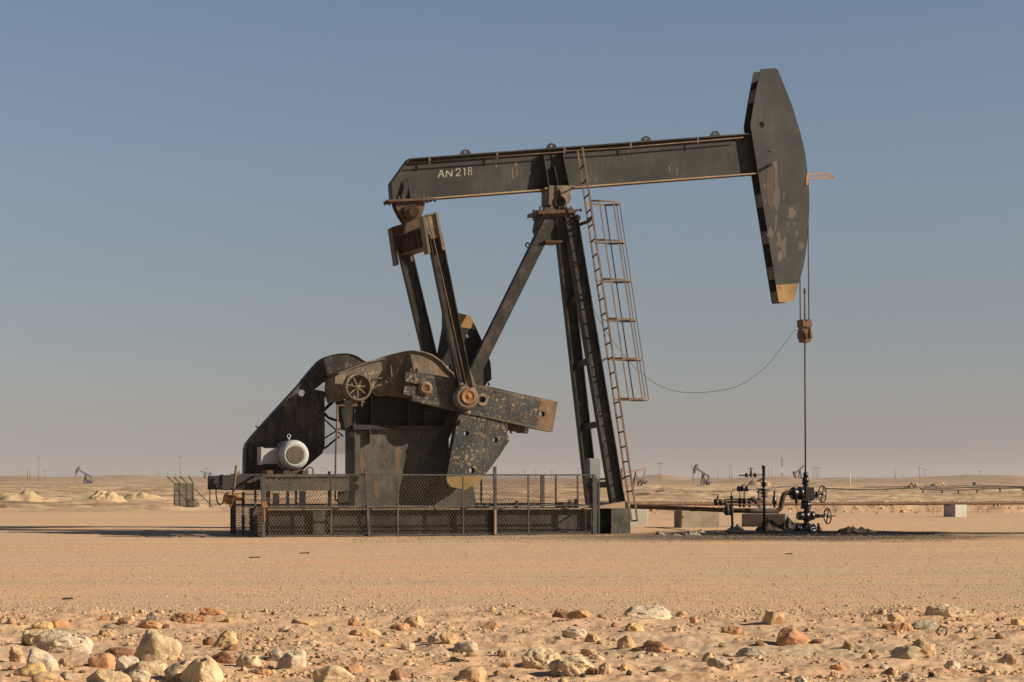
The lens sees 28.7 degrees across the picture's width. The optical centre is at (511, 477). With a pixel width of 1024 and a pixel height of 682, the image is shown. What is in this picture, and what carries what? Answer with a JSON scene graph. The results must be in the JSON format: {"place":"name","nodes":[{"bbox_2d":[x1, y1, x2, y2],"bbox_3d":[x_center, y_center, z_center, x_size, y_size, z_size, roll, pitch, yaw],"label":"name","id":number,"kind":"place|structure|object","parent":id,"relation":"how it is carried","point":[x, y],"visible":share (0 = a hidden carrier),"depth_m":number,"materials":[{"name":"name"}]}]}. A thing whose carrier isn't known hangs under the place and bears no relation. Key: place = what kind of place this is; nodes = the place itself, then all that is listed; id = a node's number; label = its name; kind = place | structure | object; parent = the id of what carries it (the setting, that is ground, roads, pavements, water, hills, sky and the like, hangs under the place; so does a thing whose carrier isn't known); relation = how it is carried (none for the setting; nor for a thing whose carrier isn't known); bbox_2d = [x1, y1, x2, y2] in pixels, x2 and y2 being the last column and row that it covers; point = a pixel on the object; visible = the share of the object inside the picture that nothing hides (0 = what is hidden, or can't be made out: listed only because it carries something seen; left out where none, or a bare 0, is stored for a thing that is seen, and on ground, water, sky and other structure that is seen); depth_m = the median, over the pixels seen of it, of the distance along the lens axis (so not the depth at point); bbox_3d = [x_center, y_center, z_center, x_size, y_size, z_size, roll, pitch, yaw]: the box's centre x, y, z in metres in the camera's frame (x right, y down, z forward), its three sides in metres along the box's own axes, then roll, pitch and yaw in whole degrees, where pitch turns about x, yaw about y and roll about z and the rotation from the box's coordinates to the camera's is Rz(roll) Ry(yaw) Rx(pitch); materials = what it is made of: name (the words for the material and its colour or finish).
{"place":"outdoors","nodes":[
{"label":"outdoors","id":0,"kind":"place"},
{"bbox_2d":[0,474,1023,681],"bbox_3d":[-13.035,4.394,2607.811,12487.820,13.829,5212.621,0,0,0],"label":"ground","id":1,"kind":"structure","parent":0,"point":[76,511],"depth_m":29.74,"materials":[{"name":"sand"}]},
{"bbox_2d":[8,646,25,662],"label":"rock","id":2,"kind":"object","parent":1,"relation":"on","point":[16,655],"visible":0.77,"depth_m":16.04,"materials":[{"name":"beige stone"}]},
{"bbox_2d":[0,490,56,501],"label":"sand heap","id":3,"kind":"object","parent":1,"relation":"on","point":[27,495],"visible":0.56,"depth_m":115.44,"materials":[{"name":"sand"}]},
{"bbox_2d":[13,662,46,676],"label":"rock","id":4,"kind":"object","parent":1,"relation":"on","point":[29,670],"visible":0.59,"depth_m":14.86,"materials":[{"name":"yellow stone"}]},
{"bbox_2d":[21,629,57,646],"bbox_3d":[-4.151,1.454,17.836,0.477,0.207,0.281,0,0,0],"label":"rock","id":5,"kind":"object","parent":1,"relation":"on","point":[31,638],"visible":0.41,"depth_m":17.75,"materials":[{"name":"beige stone"}]},
{"bbox_2d":[31,621,53,628],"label":"rock","id":6,"kind":"object","parent":1,"relation":"on","point":[43,625],"visible":0.74,"depth_m":19.96,"materials":[{"name":"yellow stone"}]},
{"bbox_2d":[26,647,59,670],"bbox_3d":[-3.573,1.441,15.272,0.265,0.294,0.211,0,0,0],"label":"rock","id":7,"kind":"object","parent":1,"relation":"on","point":[47,660],"visible":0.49,"depth_m":15.21,"materials":[{"name":"white stone"}]},
{"bbox_2d":[31,671,63,681],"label":"rock","id":8,"kind":"object","parent":1,"relation":"on","point":[44,676],"visible":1,"depth_m":14.50,"materials":[{"name":"beige stone"}]},
{"bbox_2d":[47,619,69,627],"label":"rock","id":9,"kind":"object","parent":1,"relation":"on","point":[57,623],"visible":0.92,"depth_m":20.06,"materials":[{"name":"orange stone"}]},
{"bbox_2d":[35,630,93,653],"bbox_3d":[-3.809,1.456,17.058,0.500,0.309,0.260,0,0,0],"label":"rock","id":10,"kind":"object","parent":1,"relation":"on","point":[59,641],"visible":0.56,"depth_m":16.98,"materials":[{"name":"white stone"}]},
{"bbox_2d":[75,467,93,483],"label":"distant pump jack","id":11,"kind":"object","parent":1,"relation":"on","point":[85,477],"visible":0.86,"depth_m":615.85,"materials":[{"name":"grey metal"}]},
{"bbox_2d":[87,652,115,668],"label":"rock","id":12,"kind":"object","parent":1,"relation":"on","point":[103,660],"visible":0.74,"depth_m":15.54,"materials":[{"name":"orange stone"}]},
{"bbox_2d":[98,629,116,637],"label":"rock","id":13,"kind":"object","parent":1,"relation":"on","point":[107,633],"visible":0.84,"depth_m":18.70,"materials":[{"name":"beige stone"}]},
{"bbox_2d":[88,490,127,501],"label":"sand heap","id":14,"kind":"object","parent":1,"relation":"on","point":[105,495],"visible":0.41,"depth_m":122.72,"materials":[{"name":"sand"}]},
{"bbox_2d":[86,669,131,681],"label":"rock","id":15,"kind":"object","parent":1,"relation":"on","point":[103,675],"visible":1,"depth_m":14.21,"materials":[{"name":"beige stone"}]},
{"bbox_2d":[104,647,133,657],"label":"rock","id":16,"kind":"object","parent":1,"relation":"on","point":[116,652],"visible":0.53,"depth_m":16.49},
{"bbox_2d":[116,615,134,624],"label":"rock","id":17,"kind":"object","parent":1,"relation":"on","point":[126,620],"visible":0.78,"depth_m":20.11,"materials":[{"name":"beige stone"}]},
{"bbox_2d":[115,655,138,670],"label":"rock","id":18,"kind":"object","parent":1,"relation":"on","point":[123,662],"visible":0.71,"depth_m":15.16,"materials":[{"name":"white stone"}]},
{"bbox_2d":[127,669,150,681],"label":"rock","id":19,"kind":"object","parent":1,"relation":"on","point":[137,675],"visible":0.96,"depth_m":14.35,"materials":[{"name":"white stone"}]},
{"bbox_2d":[123,492,160,498],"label":"sand heap","id":20,"kind":"object","parent":1,"relation":"on","point":[142,495],"visible":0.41,"depth_m":136.17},
{"bbox_2d":[129,660,166,674],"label":"rock","id":21,"kind":"object","parent":1,"relation":"on","point":[154,667],"visible":0.59,"depth_m":15.04,"materials":[{"name":"beige stone"}]},
{"bbox_2d":[139,620,161,628],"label":"rock","id":22,"kind":"object","parent":1,"relation":"on","point":[147,624],"visible":0.81,"depth_m":19.65,"materials":[{"name":"orange stone"}]},
{"bbox_2d":[134,628,181,660],"bbox_3d":[-2.849,1.404,16.061,0.393,0.384,0.203,0,0,0],"label":"rock","id":23,"kind":"object","parent":1,"relation":"on","point":[154,644],"visible":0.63,"depth_m":15.99,"materials":[{"name":"beige stone"}]},
{"bbox_2d":[164,659,190,680],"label":"rock","id":24,"kind":"object","parent":1,"relation":"on","point":[173,671],"visible":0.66,"depth_m":14.54,"materials":[{"name":"beige stone"}]},
{"bbox_2d":[170,612,205,623],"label":"rock","id":25,"kind":"object","parent":1,"relation":"on","point":[186,617],"visible":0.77,"depth_m":20.34,"materials":[{"name":"orange stone"}]},
{"bbox_2d":[167,476,213,507],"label":"security fence","id":26,"kind":"object","parent":1,"relation":"on","point":[186,494],"visible":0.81,"depth_m":95.49,"materials":[{"name":"metal"}]},
{"bbox_2d":[180,656,223,681],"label":"rock","id":27,"kind":"object","parent":1,"relation":"on","point":[205,669],"visible":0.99,"depth_m":14.35,"materials":[{"name":"beige stone"}]},
{"bbox_2d":[203,637,214,645],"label":"rock","id":28,"kind":"object","parent":1,"relation":"on","point":[209,641],"visible":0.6,"depth_m":17.80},
{"bbox_2d":[199,607,224,615],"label":"rock","id":29,"kind":"object","parent":1,"relation":"on","point":[205,611],"visible":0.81,"depth_m":21.31,"materials":[{"name":"orange stone"}]},
{"bbox_2d":[212,651,236,663],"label":"rock","id":30,"kind":"object","parent":1,"relation":"on","point":[223,657],"visible":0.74,"depth_m":16.05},
{"bbox_2d":[213,630,237,647],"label":"rock","id":31,"kind":"object","parent":1,"relation":"on","point":[226,638],"visible":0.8,"depth_m":17.45,"materials":[{"name":"yellow stone"}]},
{"bbox_2d":[235,653,261,668],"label":"rock","id":32,"kind":"object","parent":1,"relation":"on","point":[249,660],"visible":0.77,"depth_m":15.91,"materials":[{"name":"beige stone"}]},
{"bbox_2d":[251,668,271,674],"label":"rock","id":33,"kind":"object","parent":1,"relation":"on","point":[263,671],"visible":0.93,"depth_m":15.20,"materials":[{"name":"orange stone"}]},
{"bbox_2d":[267,649,283,661],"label":"rock","id":34,"kind":"object","parent":1,"relation":"on","point":[275,655],"visible":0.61,"depth_m":16.40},
{"bbox_2d":[277,650,306,668],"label":"rock","id":35,"kind":"object","parent":1,"relation":"on","point":[293,659],"visible":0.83,"depth_m":15.80,"materials":[{"name":"white stone"}]},
{"bbox_2d":[291,618,317,625],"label":"rock","id":36,"kind":"object","parent":1,"relation":"on","point":[308,621],"visible":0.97,"depth_m":20.06,"materials":[{"name":"beige stone"}]},
{"bbox_2d":[312,665,354,681],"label":"rock","id":37,"kind":"object","parent":1,"relation":"on","point":[334,673],"visible":1,"depth_m":14.24,"materials":[{"name":"beige stone"}]},
{"bbox_2d":[343,663,362,672],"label":"rock","id":38,"kind":"object","parent":1,"relation":"on","point":[355,667],"visible":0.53,"depth_m":15.15,"materials":[{"name":"orange stone"}]},
{"bbox_2d":[348,616,360,625],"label":"rock","id":39,"kind":"object","parent":1,"relation":"on","point":[353,620],"visible":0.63,"depth_m":19.81,"materials":[{"name":"orange stone"}]},
{"bbox_2d":[348,628,380,636],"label":"rock","id":40,"kind":"object","parent":1,"relation":"on","point":[366,632],"visible":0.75,"depth_m":18.45,"materials":[{"name":"beige stone"}]},
{"bbox_2d":[389,668,409,680],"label":"rock","id":41,"kind":"object","parent":1,"relation":"on","point":[396,673],"visible":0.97,"depth_m":14.40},
{"bbox_2d":[395,622,409,630],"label":"rock","id":42,"kind":"object","parent":1,"relation":"on","point":[401,626],"visible":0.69,"depth_m":19.16,"materials":[{"name":"orange stone"}]},
{"bbox_2d":[400,642,414,650],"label":"rock","id":43,"kind":"object","parent":1,"relation":"on","point":[408,646],"visible":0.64,"depth_m":17.50,"materials":[{"name":"beige stone"}]},
{"bbox_2d":[230,467,595,537],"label":"fence","id":44,"kind":"object","parent":1,"relation":"on","point":[242,529],"visible":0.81,"depth_m":51.58,"materials":[{"name":"metal"}]},
{"bbox_2d":[403,615,424,626],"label":"rock","id":45,"kind":"object","parent":1,"relation":"on","point":[415,621],"visible":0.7,"depth_m":19.75,"materials":[{"name":"beige stone"}]},
{"bbox_2d":[427,632,441,642],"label":"rock","id":46,"kind":"object","parent":1,"relation":"on","point":[433,637],"visible":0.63,"depth_m":17.80,"materials":[{"name":"beige stone"}]},
{"bbox_2d":[439,631,458,644],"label":"rock","id":47,"kind":"object","parent":1,"relation":"on","point":[448,637],"visible":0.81,"depth_m":17.65,"materials":[{"name":"beige stone"}]},
{"bbox_2d":[453,641,478,652],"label":"rock","id":48,"kind":"object","parent":1,"relation":"on","point":[465,646],"visible":0.77,"depth_m":17.24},
{"bbox_2d":[453,665,486,681],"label":"rock","id":49,"kind":"object","parent":1,"relation":"on","point":[478,673],"visible":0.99,"depth_m":14.39,"materials":[{"name":"beige stone"}]},
{"bbox_2d":[480,620,501,628],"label":"rock","id":50,"kind":"object","parent":1,"relation":"on","point":[490,624],"visible":0.6,"depth_m":19.86,"materials":[{"name":"orange stone"}]},
{"bbox_2d":[497,649,509,656],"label":"rock","id":51,"kind":"object","parent":1,"relation":"on","point":[502,653],"visible":1,"depth_m":16.20,"materials":[{"name":"beige stone"}]},
{"bbox_2d":[208,68,833,534],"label":"pump jack","id":52,"kind":"object","parent":1,"relation":"on","point":[408,412],"visible":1,"depth_m":53.21,"materials":[{"name":"grey paint"}]},
{"bbox_2d":[594,311,798,392],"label":"signal cable","id":53,"kind":"object","parent":52,"relation":"attached to","point":[700,392],"visible":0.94,"depth_m":55.29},
{"bbox_2d":[803,288,805,471],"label":"polished rod","id":54,"kind":"object","parent":52,"relation":"hanging from","point":[804,290],"visible":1,"depth_m":56.51,"materials":[{"name":"grey metal"}]},
{"bbox_2d":[520,646,560,669],"bbox_3d":[0.217,1.462,15.635,0.338,0.278,0.227,0,0,0],"label":"rock","id":55,"kind":"object","parent":1,"relation":"on","point":[540,657],"visible":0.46,"depth_m":15.56,"materials":[{"name":"beige stone"}]},
{"bbox_2d":[552,608,568,618],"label":"rock","id":56,"kind":"object","parent":1,"relation":"on","point":[560,613],"visible":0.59,"depth_m":21.01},
{"bbox_2d":[548,654,593,676],"bbox_3d":[0.448,1.454,15.083,0.360,0.252,0.264,0,0,0],"label":"rock","id":57,"kind":"object","parent":1,"relation":"on","point":[572,665],"visible":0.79,"depth_m":14.98,"materials":[{"name":"beige stone"}]},
{"bbox_2d":[562,628,586,638],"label":"rock","id":58,"kind":"object","parent":1,"relation":"on","point":[576,633],"visible":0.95,"depth_m":18.25,"materials":[{"name":"white stone"}]},
{"bbox_2d":[567,609,592,618],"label":"rock","id":59,"kind":"object","parent":1,"relation":"on","point":[579,613],"visible":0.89,"depth_m":20.67,"materials":[{"name":"orange stone"}]},
{"bbox_2d":[580,648,596,655],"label":"rock","id":60,"kind":"object","parent":1,"relation":"on","point":[586,652],"visible":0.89,"depth_m":16.80,"materials":[{"name":"beige stone"}]},
{"bbox_2d":[584,633,600,642],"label":"rock","id":61,"kind":"object","parent":1,"relation":"on","point":[592,637],"visible":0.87,"depth_m":18.01,"materials":[{"name":"beige stone"}]},
{"bbox_2d":[586,458,599,533],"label":"control cabinet","id":62,"kind":"object","parent":1,"relation":"on","point":[592,465],"visible":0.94,"depth_m":53.04,"materials":[{"name":"grey metal"}]},
{"bbox_2d":[598,663,611,674],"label":"rock","id":63,"kind":"object","parent":1,"relation":"on","point":[603,668],"visible":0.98,"depth_m":14.95,"materials":[{"name":"beige stone"}]},
{"bbox_2d":[617,635,635,648],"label":"rock","id":64,"kind":"object","parent":1,"relation":"on","point":[626,642],"visible":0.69,"depth_m":17.40,"materials":[{"name":"beige stone"}]},
{"bbox_2d":[621,468,647,485],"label":"distant pump jack","id":65,"kind":"object","parent":1,"relation":"on","point":[643,482],"visible":0.73,"depth_m":324.01,"materials":[{"name":"metal"}]},
{"bbox_2d":[624,622,644,631],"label":"rock","id":66,"kind":"object","parent":1,"relation":"on","point":[632,626],"visible":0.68,"depth_m":19.00,"materials":[{"name":"yellow stone"}]},
{"bbox_2d":[630,509,647,524],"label":"concrete block","id":67,"kind":"structure","parent":1,"relation":"on","point":[643,516],"depth_m":63.77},
{"bbox_2d":[623,605,672,619],"bbox_3d":[1.451,1.470,21.303,0.542,0.226,0.354,0,0,0],"label":"rock","id":68,"kind":"object","parent":1,"relation":"on","point":[654,612],"visible":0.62,"depth_m":21.22,"materials":[{"name":"white stone"}]},
{"bbox_2d":[630,640,673,652],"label":"rock","id":69,"kind":"object","parent":1,"relation":"on","point":[655,646],"visible":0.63,"depth_m":17.10,"materials":[{"name":"orange stone"}]},
{"bbox_2d":[352,534,951,542],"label":"dark chippings","id":70,"kind":"object","parent":1,"relation":"on","point":[701,536],"visible":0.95,"depth_m":49.23,"materials":[{"name":"gravel"}]},
{"bbox_2d":[653,665,672,671],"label":"rock","id":71,"kind":"object","parent":1,"relation":"on","point":[660,668],"visible":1,"depth_m":15.15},
{"bbox_2d":[674,510,719,527],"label":"concrete block","id":72,"kind":"structure","parent":1,"relation":"on","point":[693,519],"depth_m":60.02,"materials":[{"name":"concrete"}]},
{"bbox_2d":[600,503,723,511],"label":"flow pipe","id":73,"kind":"object","parent":72,"relation":"on","point":[685,508],"visible":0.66,"depth_m":59.65,"materials":[{"name":"metal"}]},
{"bbox_2d":[693,464,711,485],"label":"distant pump jack","id":74,"kind":"object","parent":1,"relation":"on","point":[695,469],"visible":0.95,"depth_m":519.65,"materials":[{"name":"grey metal"}]},
{"bbox_2d":[706,657,729,668],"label":"rock","id":75,"kind":"object","parent":1,"relation":"on","point":[720,662],"visible":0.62,"depth_m":15.56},
{"bbox_2d":[721,625,747,635],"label":"rock","id":76,"kind":"object","parent":1,"relation":"on","point":[733,630],"visible":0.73,"depth_m":18.96,"materials":[{"name":"orange stone"}]},
{"bbox_2d":[735,647,765,656],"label":"rock","id":77,"kind":"object","parent":1,"relation":"on","point":[751,652],"visible":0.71,"depth_m":16.51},
{"bbox_2d":[739,465,767,531],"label":"riser pipe","id":78,"kind":"object","parent":1,"relation":"on","point":[763,494],"visible":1,"depth_m":55.77,"materials":[{"name":"metal"}]},
{"bbox_2d":[741,478,775,485],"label":"sand heap","id":79,"kind":"object","parent":1,"relation":"on","point":[753,482],"visible":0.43,"depth_m":510.20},
{"bbox_2d":[742,513,789,526],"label":"concrete block","id":80,"kind":"structure","parent":1,"relation":"on","point":[752,519],"depth_m":61.45,"materials":[{"name":"concrete"}]},
{"bbox_2d":[755,517,784,530],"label":"dirt mound","id":81,"kind":"object","parent":1,"relation":"on","point":[771,525],"visible":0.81,"depth_m":56.58,"materials":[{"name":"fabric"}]},
{"bbox_2d":[761,608,784,624],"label":"rock","id":82,"kind":"object","parent":1,"relation":"on","point":[772,616],"visible":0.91,"depth_m":20.24,"materials":[{"name":"beige stone"}]},
{"bbox_2d":[724,472,835,530],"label":"wellhead","id":83,"kind":"object","parent":1,"relation":"on","point":[805,494],"visible":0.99,"depth_m":56.39,"materials":[{"name":"metal"}]},
{"bbox_2d":[712,486,798,527],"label":"instrument piping","id":84,"kind":"object","parent":83,"relation":"attached to","point":[744,501],"visible":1,"depth_m":56.01,"materials":[{"name":"metal"}]},
{"bbox_2d":[780,516,798,529],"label":"rag","id":85,"kind":"object","parent":1,"relation":"on","point":[788,524],"visible":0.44,"depth_m":57.28,"materials":[{"name":"fabric"}]},
{"bbox_2d":[776,627,809,645],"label":"rock","id":86,"kind":"object","parent":1,"relation":"on","point":[789,636],"visible":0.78,"depth_m":17.71,"materials":[{"name":"orange stone"}]},
{"bbox_2d":[647,500,1023,513],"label":"bank rubble","id":87,"kind":"object","parent":1,"relation":"on","point":[882,508],"visible":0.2,"depth_m":85.50,"materials":[{"name":"beige stone"}]},
{"bbox_2d":[835,526,867,531],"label":"rag","id":88,"kind":"object","parent":1,"relation":"on","point":[852,529],"visible":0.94,"depth_m":54.68,"materials":[{"name":"fabric"}]},
{"bbox_2d":[882,623,900,629],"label":"rock","id":89,"kind":"object","parent":1,"relation":"on","point":[890,626],"visible":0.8,"depth_m":19.49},
{"bbox_2d":[887,613,903,621],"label":"rock","id":90,"kind":"object","parent":1,"relation":"on","point":[894,617],"visible":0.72,"depth_m":20.50,"materials":[{"name":"beige stone"}]},
{"bbox_2d":[890,645,920,659],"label":"rock","id":91,"kind":"object","parent":1,"relation":"on","point":[907,652],"visible":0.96,"depth_m":16.00,"materials":[{"name":"stone"}]},
{"bbox_2d":[899,623,913,630],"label":"rock","id":92,"kind":"object","parent":1,"relation":"on","point":[906,627],"visible":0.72,"depth_m":19.34,"materials":[{"name":"orange stone"}]},
{"bbox_2d":[901,672,916,680],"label":"rock","id":93,"kind":"object","parent":1,"relation":"on","point":[908,676],"visible":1,"depth_m":14.25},
{"bbox_2d":[912,638,935,654],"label":"rock","id":94,"kind":"object","parent":1,"relation":"on","point":[927,648],"visible":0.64,"depth_m":16.51,"materials":[{"name":"beige stone"}]},
{"bbox_2d":[824,486,1023,490],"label":"distant pipeline","id":95,"kind":"object","parent":1,"relation":"on","point":[925,487],"visible":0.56,"depth_m":239.96,"materials":[{"name":"brown metal"}]},
{"bbox_2d":[911,619,937,629],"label":"rock","id":96,"kind":"object","parent":1,"relation":"on","point":[923,624],"visible":0.86,"depth_m":19.50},
{"bbox_2d":[924,604,976,617],"bbox_3d":[4.679,1.437,21.351,0.538,0.185,0.304,0,0,0],"label":"rock","id":97,"kind":"object","parent":1,"relation":"on","point":[946,610],"visible":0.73,"depth_m":21.25,"materials":[{"name":"beige stone"}]},
{"bbox_2d":[944,660,960,668],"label":"rock","id":98,"kind":"object","parent":1,"relation":"on","point":[950,664],"visible":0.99,"depth_m":15.20,"materials":[{"name":"white stone"}]},
{"bbox_2d":[886,485,1023,487],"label":"distant pipeline","id":99,"kind":"object","parent":1,"relation":"on","point":[958,485],"visible":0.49,"depth_m":329.95,"materials":[{"name":"brown metal"}]},
{"bbox_2d":[944,505,966,516],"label":"concrete block","id":100,"kind":"structure","parent":1,"relation":"on","point":[955,510],"depth_m":76.98,"materials":[{"name":"concrete"}]},
{"bbox_2d":[600,501,1023,505],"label":"pipeline","id":101,"kind":"object","parent":100,"relation":"on","point":[849,503],"visible":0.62,"depth_m":75.46,"materials":[{"name":"metal"}]},
{"bbox_2d":[922,488,1023,492],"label":"distant pipeline","id":102,"kind":"object","parent":1,"relation":"on","point":[975,489],"visible":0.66,"depth_m":189.96,"materials":[{"name":"brown metal"}]},
{"bbox_2d":[998,653,1018,664],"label":"rock","id":103,"kind":"object","parent":1,"relation":"on","point":[1009,659],"visible":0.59,"depth_m":15.90,"materials":[{"name":"beige stone"}]},
{"bbox_2d":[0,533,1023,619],"bbox_3d":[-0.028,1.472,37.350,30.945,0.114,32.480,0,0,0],"label":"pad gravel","id":104,"kind":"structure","parent":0,"point":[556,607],"depth_m":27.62,"materials":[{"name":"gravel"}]},
{"bbox_2d":[0,604,1023,681],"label":"foreground gravel","id":105,"kind":"structure","parent":0,"point":[613,624],"depth_m":17.82,"materials":[{"name":"gravel"}]},
{"bbox_2d":[0,0,1023,477],"label":"sky","id":106,"kind":"structure","parent":0,"point":[194,217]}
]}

